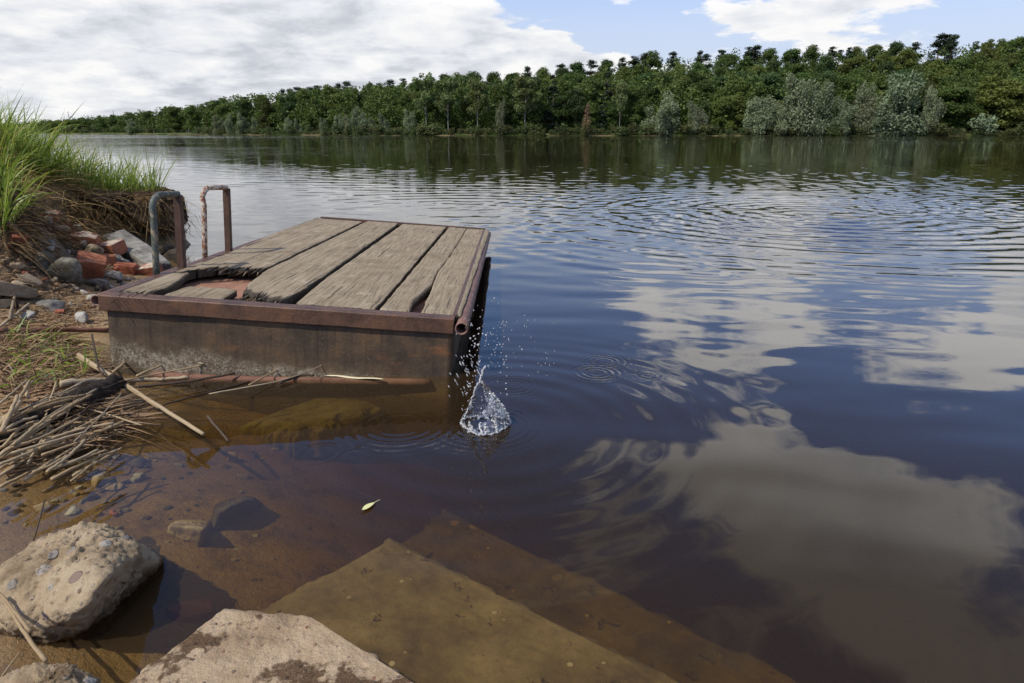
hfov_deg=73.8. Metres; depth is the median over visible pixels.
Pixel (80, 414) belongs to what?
twig
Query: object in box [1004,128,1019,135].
shore bush
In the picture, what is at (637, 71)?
broadleaf tree
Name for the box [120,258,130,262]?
rubble stone
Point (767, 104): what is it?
broadleaf tree
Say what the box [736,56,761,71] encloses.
broadleaf tree
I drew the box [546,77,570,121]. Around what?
broadleaf tree
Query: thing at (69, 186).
dry grass
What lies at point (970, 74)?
broadleaf tree
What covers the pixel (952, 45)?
pine tree
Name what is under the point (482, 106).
broadleaf tree
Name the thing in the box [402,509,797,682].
stair step
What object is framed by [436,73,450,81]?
broadleaf tree
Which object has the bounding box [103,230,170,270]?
concrete slab
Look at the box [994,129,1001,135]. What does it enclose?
shore bush
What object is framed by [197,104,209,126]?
broadleaf tree
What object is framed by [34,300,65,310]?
concrete flake
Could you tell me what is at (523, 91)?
aspen tree
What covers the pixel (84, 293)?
stone
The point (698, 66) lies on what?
broadleaf tree
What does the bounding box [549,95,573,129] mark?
broadleaf tree
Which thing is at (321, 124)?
willow tree
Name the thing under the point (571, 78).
broadleaf tree
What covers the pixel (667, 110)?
willow tree
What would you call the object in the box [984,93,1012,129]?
broadleaf tree
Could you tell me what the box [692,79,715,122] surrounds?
broadleaf tree
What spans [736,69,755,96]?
broadleaf tree
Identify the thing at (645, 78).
broadleaf tree
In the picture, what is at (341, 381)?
bent pipe
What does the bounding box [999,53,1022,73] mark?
broadleaf tree
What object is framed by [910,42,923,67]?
pine tree
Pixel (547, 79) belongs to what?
broadleaf tree
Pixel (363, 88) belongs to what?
broadleaf tree
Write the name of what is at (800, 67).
broadleaf tree
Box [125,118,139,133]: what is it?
willow tree
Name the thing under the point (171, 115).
broadleaf tree
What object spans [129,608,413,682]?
stair step
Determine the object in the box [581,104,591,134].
dead tree
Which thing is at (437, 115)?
broadleaf tree
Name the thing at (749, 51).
pine tree
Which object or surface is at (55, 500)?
pebble
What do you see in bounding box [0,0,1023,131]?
sky
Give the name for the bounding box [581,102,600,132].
broadleaf tree
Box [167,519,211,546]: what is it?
boulder
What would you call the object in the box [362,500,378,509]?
floating leaf
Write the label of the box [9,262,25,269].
rubble stone
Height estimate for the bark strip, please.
0.005 m
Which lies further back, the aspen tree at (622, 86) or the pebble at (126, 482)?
the aspen tree at (622, 86)
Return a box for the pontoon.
[90,185,490,441]
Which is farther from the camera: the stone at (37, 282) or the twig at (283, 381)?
the stone at (37, 282)
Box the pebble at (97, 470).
[92,468,99,473]
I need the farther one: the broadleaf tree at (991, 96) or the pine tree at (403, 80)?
the pine tree at (403, 80)
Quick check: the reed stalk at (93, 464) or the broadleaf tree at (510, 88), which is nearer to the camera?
the reed stalk at (93, 464)
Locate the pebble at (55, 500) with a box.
[50,498,58,502]
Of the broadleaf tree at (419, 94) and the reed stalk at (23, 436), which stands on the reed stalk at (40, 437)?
the reed stalk at (23, 436)
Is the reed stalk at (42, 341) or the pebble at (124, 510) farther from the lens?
the reed stalk at (42, 341)
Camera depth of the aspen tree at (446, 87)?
192.05 m
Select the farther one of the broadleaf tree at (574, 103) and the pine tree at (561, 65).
the pine tree at (561, 65)
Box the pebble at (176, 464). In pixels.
[174,462,183,466]
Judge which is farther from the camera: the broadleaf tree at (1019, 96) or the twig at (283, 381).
the broadleaf tree at (1019, 96)
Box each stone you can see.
[0,299,18,308]
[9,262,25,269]
[11,280,26,285]
[19,310,34,319]
[33,501,52,512]
[40,216,52,223]
[46,246,54,250]
[53,224,70,234]
[64,506,80,515]
[74,485,83,489]
[75,240,87,249]
[75,311,88,323]
[80,290,89,294]
[82,492,96,501]
[83,278,108,287]
[85,244,104,253]
[90,471,114,487]
[94,285,103,291]
[102,483,125,490]
[105,271,122,279]
[109,510,117,515]
[116,254,122,262]
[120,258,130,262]
[133,456,144,467]
[133,473,145,479]
[159,244,173,254]
[163,249,186,262]
[227,452,237,462]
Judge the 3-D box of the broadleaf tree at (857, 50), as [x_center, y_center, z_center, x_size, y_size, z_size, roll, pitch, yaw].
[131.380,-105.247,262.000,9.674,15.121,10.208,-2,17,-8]
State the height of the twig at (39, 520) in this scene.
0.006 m
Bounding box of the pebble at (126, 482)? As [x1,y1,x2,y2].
[121,480,130,484]
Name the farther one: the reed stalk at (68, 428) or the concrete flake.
the concrete flake
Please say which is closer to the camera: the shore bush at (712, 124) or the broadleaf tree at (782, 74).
the shore bush at (712, 124)
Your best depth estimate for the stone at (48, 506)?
1.95 m
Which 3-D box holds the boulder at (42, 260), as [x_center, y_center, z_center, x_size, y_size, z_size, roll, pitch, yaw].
[-2.723,-0.454,3.979,0.085,0.133,0.109,14,22,38]
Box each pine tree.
[333,82,341,88]
[341,80,351,91]
[382,79,394,87]
[396,78,406,89]
[523,66,531,76]
[553,63,565,75]
[584,59,598,77]
[616,57,626,73]
[626,56,639,70]
[635,53,651,67]
[666,51,679,69]
[693,50,703,67]
[700,53,713,78]
[714,49,726,73]
[739,46,754,68]
[750,44,762,63]
[826,46,838,69]
[833,50,844,72]
[843,47,854,58]
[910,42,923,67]
[926,33,947,61]
[940,34,955,63]
[942,34,959,67]
[967,41,981,56]
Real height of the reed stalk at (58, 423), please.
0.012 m
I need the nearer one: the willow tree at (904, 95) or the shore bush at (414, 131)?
the willow tree at (904, 95)
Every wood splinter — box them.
[59,377,105,387]
[125,375,188,382]
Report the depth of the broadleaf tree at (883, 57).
239.72 m
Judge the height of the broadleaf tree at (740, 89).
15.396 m
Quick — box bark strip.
[325,375,383,379]
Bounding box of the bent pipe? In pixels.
[149,371,429,385]
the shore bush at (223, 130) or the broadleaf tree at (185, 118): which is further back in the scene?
the broadleaf tree at (185, 118)
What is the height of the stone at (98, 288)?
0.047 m
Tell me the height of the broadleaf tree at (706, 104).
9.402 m
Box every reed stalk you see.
[0,379,27,404]
[0,383,81,418]
[0,395,18,433]
[0,397,82,454]
[0,400,22,426]
[0,405,65,456]
[0,422,122,458]
[0,427,29,442]
[0,436,19,448]
[0,437,88,476]
[0,448,38,465]
[0,458,53,487]
[0,462,9,469]
[0,592,31,632]
[0,597,47,662]
[1,651,20,675]
[2,420,38,446]
[2,429,53,456]
[3,418,57,433]
[4,415,37,432]
[5,416,80,451]
[9,418,89,464]
[11,394,85,418]
[11,431,86,453]
[12,387,77,418]
[12,416,48,445]
[18,380,30,399]
[20,424,75,459]
[22,411,66,439]
[23,383,29,398]
[23,432,101,481]
[26,382,56,464]
[29,333,55,349]
[32,411,81,435]
[32,454,67,473]
[33,395,78,408]
[38,436,73,449]
[41,440,82,456]
[42,422,113,442]
[43,388,97,421]
[45,438,86,472]
[50,393,92,418]
[50,449,117,480]
[54,448,98,469]
[60,412,105,437]
[70,449,105,464]
[70,453,100,481]
[72,447,122,476]
[73,392,121,441]
[74,405,141,425]
[76,353,204,435]
[76,356,158,408]
[112,362,125,372]
[126,365,201,380]
[136,364,161,376]
[209,365,321,394]
[248,369,276,385]
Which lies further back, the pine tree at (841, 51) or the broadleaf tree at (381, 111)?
the pine tree at (841, 51)
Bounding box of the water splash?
[447,283,554,436]
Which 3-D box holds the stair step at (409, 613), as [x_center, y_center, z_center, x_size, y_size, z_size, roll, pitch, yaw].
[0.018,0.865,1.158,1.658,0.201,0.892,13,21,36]
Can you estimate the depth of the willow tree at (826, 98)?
178.33 m
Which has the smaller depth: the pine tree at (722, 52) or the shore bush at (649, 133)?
the shore bush at (649, 133)
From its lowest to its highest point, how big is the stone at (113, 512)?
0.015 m
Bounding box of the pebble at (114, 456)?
[108,453,120,459]
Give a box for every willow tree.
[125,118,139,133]
[211,114,225,134]
[223,113,234,133]
[235,112,250,134]
[250,117,258,134]
[283,116,292,132]
[294,117,303,133]
[319,117,329,134]
[333,113,344,133]
[340,114,352,134]
[350,106,367,134]
[366,116,377,134]
[378,112,389,134]
[403,108,419,133]
[495,98,505,134]
[639,90,680,135]
[687,100,709,134]
[742,96,776,135]
[766,94,793,135]
[778,72,820,135]
[804,80,835,135]
[821,94,859,135]
[852,82,883,134]
[870,106,895,135]
[872,68,929,135]
[916,85,946,135]
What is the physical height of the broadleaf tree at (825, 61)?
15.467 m
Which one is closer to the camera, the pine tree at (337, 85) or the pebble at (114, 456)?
the pebble at (114, 456)
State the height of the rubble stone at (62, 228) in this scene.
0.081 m
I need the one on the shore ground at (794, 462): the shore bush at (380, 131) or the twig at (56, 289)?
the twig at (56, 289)
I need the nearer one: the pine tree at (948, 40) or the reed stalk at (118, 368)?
the reed stalk at (118, 368)
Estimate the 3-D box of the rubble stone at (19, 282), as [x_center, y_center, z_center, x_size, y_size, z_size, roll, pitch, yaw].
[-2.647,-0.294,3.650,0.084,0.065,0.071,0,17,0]
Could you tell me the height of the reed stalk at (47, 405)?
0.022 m
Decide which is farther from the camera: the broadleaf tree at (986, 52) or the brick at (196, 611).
the broadleaf tree at (986, 52)
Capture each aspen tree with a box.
[411,72,436,130]
[432,75,460,132]
[463,79,491,126]
[512,74,542,132]
[612,79,628,132]
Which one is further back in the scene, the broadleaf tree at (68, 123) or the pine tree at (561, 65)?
the broadleaf tree at (68, 123)
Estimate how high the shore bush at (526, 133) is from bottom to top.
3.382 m
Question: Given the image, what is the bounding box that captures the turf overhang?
[66,183,188,233]
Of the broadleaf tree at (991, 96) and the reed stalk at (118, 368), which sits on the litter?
the reed stalk at (118, 368)
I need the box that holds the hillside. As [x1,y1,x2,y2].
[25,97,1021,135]
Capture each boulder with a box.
[0,521,167,645]
[0,662,100,682]
[32,252,55,272]
[44,257,82,286]
[137,536,160,553]
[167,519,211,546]
[210,496,262,532]
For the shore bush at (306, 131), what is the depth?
212.55 m
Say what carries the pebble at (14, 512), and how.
on the shore ground at (794, 462)
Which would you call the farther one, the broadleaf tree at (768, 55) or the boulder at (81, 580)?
the broadleaf tree at (768, 55)
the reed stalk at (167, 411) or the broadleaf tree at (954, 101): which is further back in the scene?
the broadleaf tree at (954, 101)
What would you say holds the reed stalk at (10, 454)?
on the litter
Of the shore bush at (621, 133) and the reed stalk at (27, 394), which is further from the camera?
the shore bush at (621, 133)
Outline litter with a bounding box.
[0,185,175,475]
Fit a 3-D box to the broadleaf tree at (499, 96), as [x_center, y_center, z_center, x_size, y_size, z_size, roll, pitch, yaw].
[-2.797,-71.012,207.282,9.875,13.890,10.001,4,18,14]
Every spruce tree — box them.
[541,74,564,132]
[594,72,614,128]
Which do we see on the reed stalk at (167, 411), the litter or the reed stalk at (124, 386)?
the reed stalk at (124, 386)
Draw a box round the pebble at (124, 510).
[121,508,129,512]
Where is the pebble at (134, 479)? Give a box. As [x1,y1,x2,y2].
[130,476,140,482]
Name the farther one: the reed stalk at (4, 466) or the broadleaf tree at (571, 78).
the broadleaf tree at (571, 78)
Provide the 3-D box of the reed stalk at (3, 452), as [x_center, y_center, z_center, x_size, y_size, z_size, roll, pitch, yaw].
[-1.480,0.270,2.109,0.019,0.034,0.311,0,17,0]
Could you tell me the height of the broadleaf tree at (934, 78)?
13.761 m
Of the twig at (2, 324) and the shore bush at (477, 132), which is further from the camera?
the shore bush at (477, 132)
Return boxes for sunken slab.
[239,398,385,459]
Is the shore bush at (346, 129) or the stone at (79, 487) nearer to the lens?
the stone at (79, 487)
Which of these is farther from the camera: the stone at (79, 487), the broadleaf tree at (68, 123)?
the broadleaf tree at (68, 123)
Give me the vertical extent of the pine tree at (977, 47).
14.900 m
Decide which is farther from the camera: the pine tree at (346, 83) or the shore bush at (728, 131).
the pine tree at (346, 83)
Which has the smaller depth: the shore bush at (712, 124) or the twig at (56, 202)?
the twig at (56, 202)
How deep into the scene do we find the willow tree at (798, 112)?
178.28 m
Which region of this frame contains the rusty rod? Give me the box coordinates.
[0,327,108,332]
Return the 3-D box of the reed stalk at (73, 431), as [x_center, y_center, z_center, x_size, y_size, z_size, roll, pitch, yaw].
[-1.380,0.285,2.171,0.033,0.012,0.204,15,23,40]
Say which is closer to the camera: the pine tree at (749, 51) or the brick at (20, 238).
the brick at (20, 238)
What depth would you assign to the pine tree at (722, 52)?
261.15 m
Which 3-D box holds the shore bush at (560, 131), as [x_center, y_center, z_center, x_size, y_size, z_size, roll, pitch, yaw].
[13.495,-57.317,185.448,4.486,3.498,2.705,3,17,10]
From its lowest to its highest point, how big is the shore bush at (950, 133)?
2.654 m
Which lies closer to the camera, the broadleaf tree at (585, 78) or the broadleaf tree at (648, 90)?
the broadleaf tree at (648, 90)
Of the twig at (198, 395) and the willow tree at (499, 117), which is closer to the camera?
the twig at (198, 395)
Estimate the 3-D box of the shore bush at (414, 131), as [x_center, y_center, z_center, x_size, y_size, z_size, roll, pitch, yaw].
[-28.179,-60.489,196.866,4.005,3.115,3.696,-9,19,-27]
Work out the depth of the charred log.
2.37 m
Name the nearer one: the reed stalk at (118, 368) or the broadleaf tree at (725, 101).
the reed stalk at (118, 368)
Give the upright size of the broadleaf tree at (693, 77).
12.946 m
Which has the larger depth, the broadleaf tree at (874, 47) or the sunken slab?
the broadleaf tree at (874, 47)
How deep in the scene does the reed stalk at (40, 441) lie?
2.17 m
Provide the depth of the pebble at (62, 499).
2.01 m
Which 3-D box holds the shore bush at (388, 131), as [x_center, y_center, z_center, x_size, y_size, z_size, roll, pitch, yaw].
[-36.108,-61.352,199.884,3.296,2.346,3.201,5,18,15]
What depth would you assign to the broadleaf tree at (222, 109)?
246.06 m
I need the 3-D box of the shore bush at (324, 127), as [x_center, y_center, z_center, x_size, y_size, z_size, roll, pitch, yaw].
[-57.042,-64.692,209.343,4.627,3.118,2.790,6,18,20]
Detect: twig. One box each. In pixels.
[0,303,29,327]
[4,218,60,248]
[8,296,15,320]
[32,500,45,540]
[40,196,74,210]
[50,282,82,291]
[56,398,98,434]
[91,334,103,374]
[131,381,249,414]
[138,372,234,387]
[206,415,228,441]
[279,373,313,383]
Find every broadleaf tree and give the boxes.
[48,120,57,130]
[62,119,73,130]
[77,117,89,128]
[94,115,106,130]
[108,114,119,130]
[115,115,126,126]
[124,112,137,128]
[141,111,157,129]
[157,108,170,128]
[163,105,186,132]
[179,105,191,131]
[183,105,203,128]
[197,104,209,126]
[203,100,219,125]
[214,103,236,129]
[232,100,243,112]
[234,98,255,129]
[255,96,271,128]
[256,100,276,130]
[276,95,297,125]
[277,101,298,124]
[288,90,300,117]
[295,88,317,129]
[307,88,323,105]
[313,104,330,129]
[320,84,345,125]
[340,89,367,117]
[360,85,367,96]
[363,85,389,102]
[365,96,390,118]
[372,107,384,125]
[383,87,396,100]
[390,88,409,114]
[396,89,418,123]
[397,92,419,126]
[407,81,422,93]
[417,90,431,116]
[424,92,440,127]
[432,95,456,128]
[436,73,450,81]
[449,85,468,127]
[453,72,465,78]
[458,75,474,89]
[458,98,476,132]
[465,71,483,80]
[469,90,491,122]
[486,71,502,85]
[488,84,515,122]
[493,101,511,126]
[502,74,526,130]
[503,72,519,80]
[520,75,547,127]
[530,100,548,128]
[534,67,550,78]
[539,74,557,101]
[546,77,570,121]
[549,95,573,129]
[555,67,571,77]
[560,87,589,128]
[561,72,579,88]
[569,61,587,84]
[575,76,607,108]
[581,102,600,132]
[583,76,606,109]
[591,71,612,90]
[598,58,615,80]
[599,100,620,132]
[601,82,627,126]
[613,78,629,83]
[614,66,633,83]
[618,83,650,126]
[630,64,657,90]
[633,50,663,78]
[636,84,657,115]
[637,71,660,98]
[638,100,652,125]
[652,70,674,104]
[653,75,675,107]
[660,74,694,114]
[668,61,686,78]
[671,101,681,124]
[686,71,706,98]
[688,62,710,77]
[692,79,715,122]
[698,99,711,124]
[707,95,739,132]
[710,76,727,95]
[711,53,739,75]
[714,66,730,79]
[717,74,752,119]
[724,92,749,131]
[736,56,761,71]
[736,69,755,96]
[750,64,767,89]
[753,71,786,111]
[755,47,779,70]
[757,97,776,124]
[766,60,783,73]
[776,70,795,88]
[778,78,785,102]
[780,48,801,74]
[781,77,810,103]
[789,62,813,75]
[796,71,813,86]
[798,44,820,71]
[812,70,840,95]
[813,54,836,77]
[832,75,862,116]
[837,54,869,75]
[845,67,868,83]
[849,70,872,90]
[849,95,858,119]
[852,46,865,67]
[864,44,886,72]
[865,82,884,99]
[871,50,897,77]
[874,60,896,88]
[874,75,887,90]
[885,40,904,56]
[887,67,925,96]
[889,46,918,71]
[908,96,923,128]
[910,65,923,74]
[916,79,936,107]
[920,60,931,72]
[920,72,944,89]
[925,58,954,77]
[931,86,982,129]
[934,85,971,128]
[938,75,954,85]
[943,56,977,76]
[943,75,971,116]
[959,54,989,86]
[960,69,983,86]
[960,74,1023,132]
[971,90,987,129]
[974,47,1002,69]
[980,38,1002,57]
[981,60,1012,80]
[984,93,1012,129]
[996,38,1014,55]
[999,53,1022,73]
[1005,36,1023,57]
[1009,85,1023,126]
[1012,63,1023,78]
[1012,93,1023,126]
[1016,37,1023,50]
[1016,48,1023,63]
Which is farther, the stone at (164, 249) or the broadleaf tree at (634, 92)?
the broadleaf tree at (634, 92)
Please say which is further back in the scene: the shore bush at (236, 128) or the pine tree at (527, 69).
the pine tree at (527, 69)
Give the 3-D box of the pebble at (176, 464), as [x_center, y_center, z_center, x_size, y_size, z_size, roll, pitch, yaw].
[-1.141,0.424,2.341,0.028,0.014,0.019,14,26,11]
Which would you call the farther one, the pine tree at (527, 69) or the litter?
the pine tree at (527, 69)
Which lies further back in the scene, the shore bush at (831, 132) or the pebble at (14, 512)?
the shore bush at (831, 132)
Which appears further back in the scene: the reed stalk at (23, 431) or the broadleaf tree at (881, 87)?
the broadleaf tree at (881, 87)
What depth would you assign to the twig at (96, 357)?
2.83 m
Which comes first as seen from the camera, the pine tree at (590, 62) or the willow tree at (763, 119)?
the willow tree at (763, 119)
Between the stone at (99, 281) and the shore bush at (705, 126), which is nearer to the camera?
the stone at (99, 281)
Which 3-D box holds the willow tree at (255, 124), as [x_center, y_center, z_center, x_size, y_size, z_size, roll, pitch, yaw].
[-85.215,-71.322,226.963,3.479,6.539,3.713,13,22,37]
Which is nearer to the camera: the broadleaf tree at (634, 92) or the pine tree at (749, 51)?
the broadleaf tree at (634, 92)
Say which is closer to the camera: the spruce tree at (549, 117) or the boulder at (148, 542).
the boulder at (148, 542)
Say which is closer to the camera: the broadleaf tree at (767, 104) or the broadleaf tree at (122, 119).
the broadleaf tree at (767, 104)
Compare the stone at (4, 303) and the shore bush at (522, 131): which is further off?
the shore bush at (522, 131)
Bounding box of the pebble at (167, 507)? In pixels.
[163,505,171,510]
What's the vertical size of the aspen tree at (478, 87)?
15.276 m
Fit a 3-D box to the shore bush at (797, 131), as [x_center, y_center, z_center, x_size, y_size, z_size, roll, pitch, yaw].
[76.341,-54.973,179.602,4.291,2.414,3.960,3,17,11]
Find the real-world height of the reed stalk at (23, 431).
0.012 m
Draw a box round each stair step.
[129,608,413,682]
[261,538,679,682]
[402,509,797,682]
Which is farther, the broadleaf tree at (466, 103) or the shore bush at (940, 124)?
the broadleaf tree at (466, 103)
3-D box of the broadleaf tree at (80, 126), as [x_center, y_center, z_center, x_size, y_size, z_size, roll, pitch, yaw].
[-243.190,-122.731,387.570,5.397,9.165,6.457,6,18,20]
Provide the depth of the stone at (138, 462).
2.27 m
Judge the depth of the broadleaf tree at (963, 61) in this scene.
218.21 m
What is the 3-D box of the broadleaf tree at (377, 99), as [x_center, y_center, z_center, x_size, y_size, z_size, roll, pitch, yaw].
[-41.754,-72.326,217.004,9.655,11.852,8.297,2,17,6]
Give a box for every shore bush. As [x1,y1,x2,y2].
[58,127,74,132]
[89,125,99,132]
[128,125,144,132]
[145,125,156,132]
[193,125,207,134]
[200,126,209,133]
[218,127,226,133]
[232,125,242,133]
[251,125,263,133]
[259,126,268,134]
[285,125,298,134]
[303,125,309,133]
[322,125,332,133]
[331,123,342,134]
[343,125,351,134]
[350,125,363,133]
[352,126,369,134]
[370,123,382,134]
[375,124,392,132]
[384,128,393,134]
[393,127,402,134]
[394,128,407,134]
[409,127,418,135]
[416,123,436,134]
[420,122,439,134]
[428,123,447,134]
[466,126,480,134]
[471,125,480,134]
[484,128,492,134]
[493,122,518,134]
[516,126,525,134]
[522,124,530,134]
[527,123,542,135]
[554,124,568,134]
[568,127,578,134]
[572,126,582,134]
[580,122,590,135]
[596,127,605,134]
[610,125,625,133]
[615,125,629,135]
[627,122,639,134]
[637,122,651,134]
[646,126,652,135]
[650,125,657,134]
[671,128,682,134]
[675,122,694,134]
[688,124,702,134]
[693,126,704,135]
[698,123,715,133]
[700,125,714,135]
[706,125,716,134]
[710,123,719,134]
[724,127,733,134]
[744,127,755,135]
[762,124,779,135]
[784,129,793,134]
[794,128,809,135]
[824,126,840,135]
[851,124,865,133]
[855,128,867,134]
[925,122,948,134]
[926,125,940,134]
[929,123,947,134]
[947,126,953,135]
[955,128,962,135]
[967,113,998,134]
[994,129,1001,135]
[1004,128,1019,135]
[1012,121,1023,134]
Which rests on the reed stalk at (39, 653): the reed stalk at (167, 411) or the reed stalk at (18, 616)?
the reed stalk at (18, 616)
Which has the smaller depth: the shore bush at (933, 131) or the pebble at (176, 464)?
the pebble at (176, 464)
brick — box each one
[11,233,28,246]
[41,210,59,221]
[54,309,64,314]
[69,231,100,245]
[76,250,107,279]
[100,239,127,254]
[102,253,115,265]
[113,262,137,274]
[136,261,162,275]
[166,598,213,622]
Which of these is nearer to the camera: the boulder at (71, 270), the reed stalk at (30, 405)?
the reed stalk at (30, 405)
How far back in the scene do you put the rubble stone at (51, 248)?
4.15 m
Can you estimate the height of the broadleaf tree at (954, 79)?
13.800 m
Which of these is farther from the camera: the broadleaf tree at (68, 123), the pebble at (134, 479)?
the broadleaf tree at (68, 123)
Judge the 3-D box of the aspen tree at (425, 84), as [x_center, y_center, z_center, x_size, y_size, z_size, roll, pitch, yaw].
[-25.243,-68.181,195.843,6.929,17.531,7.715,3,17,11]
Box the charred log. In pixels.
[0,374,126,451]
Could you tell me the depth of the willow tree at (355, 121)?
203.13 m
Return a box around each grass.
[0,85,186,386]
[0,123,209,241]
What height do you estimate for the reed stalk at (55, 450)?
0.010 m
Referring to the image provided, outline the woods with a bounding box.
[3,41,1023,132]
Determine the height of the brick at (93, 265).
0.212 m
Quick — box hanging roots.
[0,178,200,288]
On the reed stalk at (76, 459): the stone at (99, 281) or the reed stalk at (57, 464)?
the reed stalk at (57, 464)
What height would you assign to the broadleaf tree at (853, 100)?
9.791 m
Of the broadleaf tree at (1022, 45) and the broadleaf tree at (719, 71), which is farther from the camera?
the broadleaf tree at (1022, 45)
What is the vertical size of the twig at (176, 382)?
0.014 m
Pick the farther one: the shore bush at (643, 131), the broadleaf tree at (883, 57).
the broadleaf tree at (883, 57)
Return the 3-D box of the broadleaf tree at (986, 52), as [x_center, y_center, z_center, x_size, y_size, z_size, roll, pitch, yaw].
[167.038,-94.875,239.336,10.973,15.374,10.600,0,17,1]
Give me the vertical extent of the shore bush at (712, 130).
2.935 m
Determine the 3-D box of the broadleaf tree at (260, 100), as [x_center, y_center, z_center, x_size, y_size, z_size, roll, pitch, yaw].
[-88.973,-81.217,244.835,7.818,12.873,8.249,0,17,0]
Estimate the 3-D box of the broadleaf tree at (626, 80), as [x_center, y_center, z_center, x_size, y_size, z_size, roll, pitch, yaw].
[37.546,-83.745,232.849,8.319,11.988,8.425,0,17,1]
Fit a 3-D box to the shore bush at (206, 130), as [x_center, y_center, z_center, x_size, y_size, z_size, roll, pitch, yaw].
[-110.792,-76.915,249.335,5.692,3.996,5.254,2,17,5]
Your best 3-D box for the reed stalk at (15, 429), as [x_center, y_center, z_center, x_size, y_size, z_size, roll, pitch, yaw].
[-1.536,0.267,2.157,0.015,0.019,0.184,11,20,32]
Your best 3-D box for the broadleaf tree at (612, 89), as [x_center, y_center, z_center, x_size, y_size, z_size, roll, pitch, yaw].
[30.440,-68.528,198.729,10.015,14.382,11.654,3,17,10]
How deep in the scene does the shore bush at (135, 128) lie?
314.55 m
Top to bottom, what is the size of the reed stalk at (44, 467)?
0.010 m
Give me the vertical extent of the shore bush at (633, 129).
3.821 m
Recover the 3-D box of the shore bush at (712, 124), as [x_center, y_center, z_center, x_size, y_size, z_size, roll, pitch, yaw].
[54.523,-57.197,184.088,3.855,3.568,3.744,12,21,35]
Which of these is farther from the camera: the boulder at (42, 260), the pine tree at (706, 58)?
the pine tree at (706, 58)
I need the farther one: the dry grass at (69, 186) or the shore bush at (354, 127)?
the shore bush at (354, 127)
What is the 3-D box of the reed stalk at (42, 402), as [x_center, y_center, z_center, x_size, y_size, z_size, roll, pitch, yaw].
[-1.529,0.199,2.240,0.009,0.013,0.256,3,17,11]
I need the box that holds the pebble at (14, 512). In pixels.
[6,508,20,515]
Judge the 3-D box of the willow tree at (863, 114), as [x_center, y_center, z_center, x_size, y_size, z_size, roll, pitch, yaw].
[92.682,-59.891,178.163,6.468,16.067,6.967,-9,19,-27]
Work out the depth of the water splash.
2.41 m
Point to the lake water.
(317, 175)
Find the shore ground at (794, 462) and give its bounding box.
[0,172,1023,682]
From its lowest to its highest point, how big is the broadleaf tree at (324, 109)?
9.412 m
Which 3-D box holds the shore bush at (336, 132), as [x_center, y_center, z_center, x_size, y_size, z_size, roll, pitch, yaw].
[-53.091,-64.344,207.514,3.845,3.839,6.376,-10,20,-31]
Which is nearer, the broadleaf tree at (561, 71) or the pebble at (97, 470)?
the pebble at (97, 470)
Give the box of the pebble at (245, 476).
[236,473,249,478]
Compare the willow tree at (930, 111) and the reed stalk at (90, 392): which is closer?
the reed stalk at (90, 392)
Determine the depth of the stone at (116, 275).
4.47 m
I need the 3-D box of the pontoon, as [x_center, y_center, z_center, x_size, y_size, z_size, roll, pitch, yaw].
[-0.975,-0.514,4.487,1.575,0.950,3.495,4,15,-1]
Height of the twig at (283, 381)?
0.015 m
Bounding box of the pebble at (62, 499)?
[58,497,66,501]
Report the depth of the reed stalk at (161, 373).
2.81 m
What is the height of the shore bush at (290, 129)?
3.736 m
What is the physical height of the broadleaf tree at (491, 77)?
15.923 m
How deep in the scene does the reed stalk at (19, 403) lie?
2.14 m
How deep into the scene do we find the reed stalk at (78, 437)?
2.25 m
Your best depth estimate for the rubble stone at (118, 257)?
4.97 m
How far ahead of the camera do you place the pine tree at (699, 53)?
268.34 m

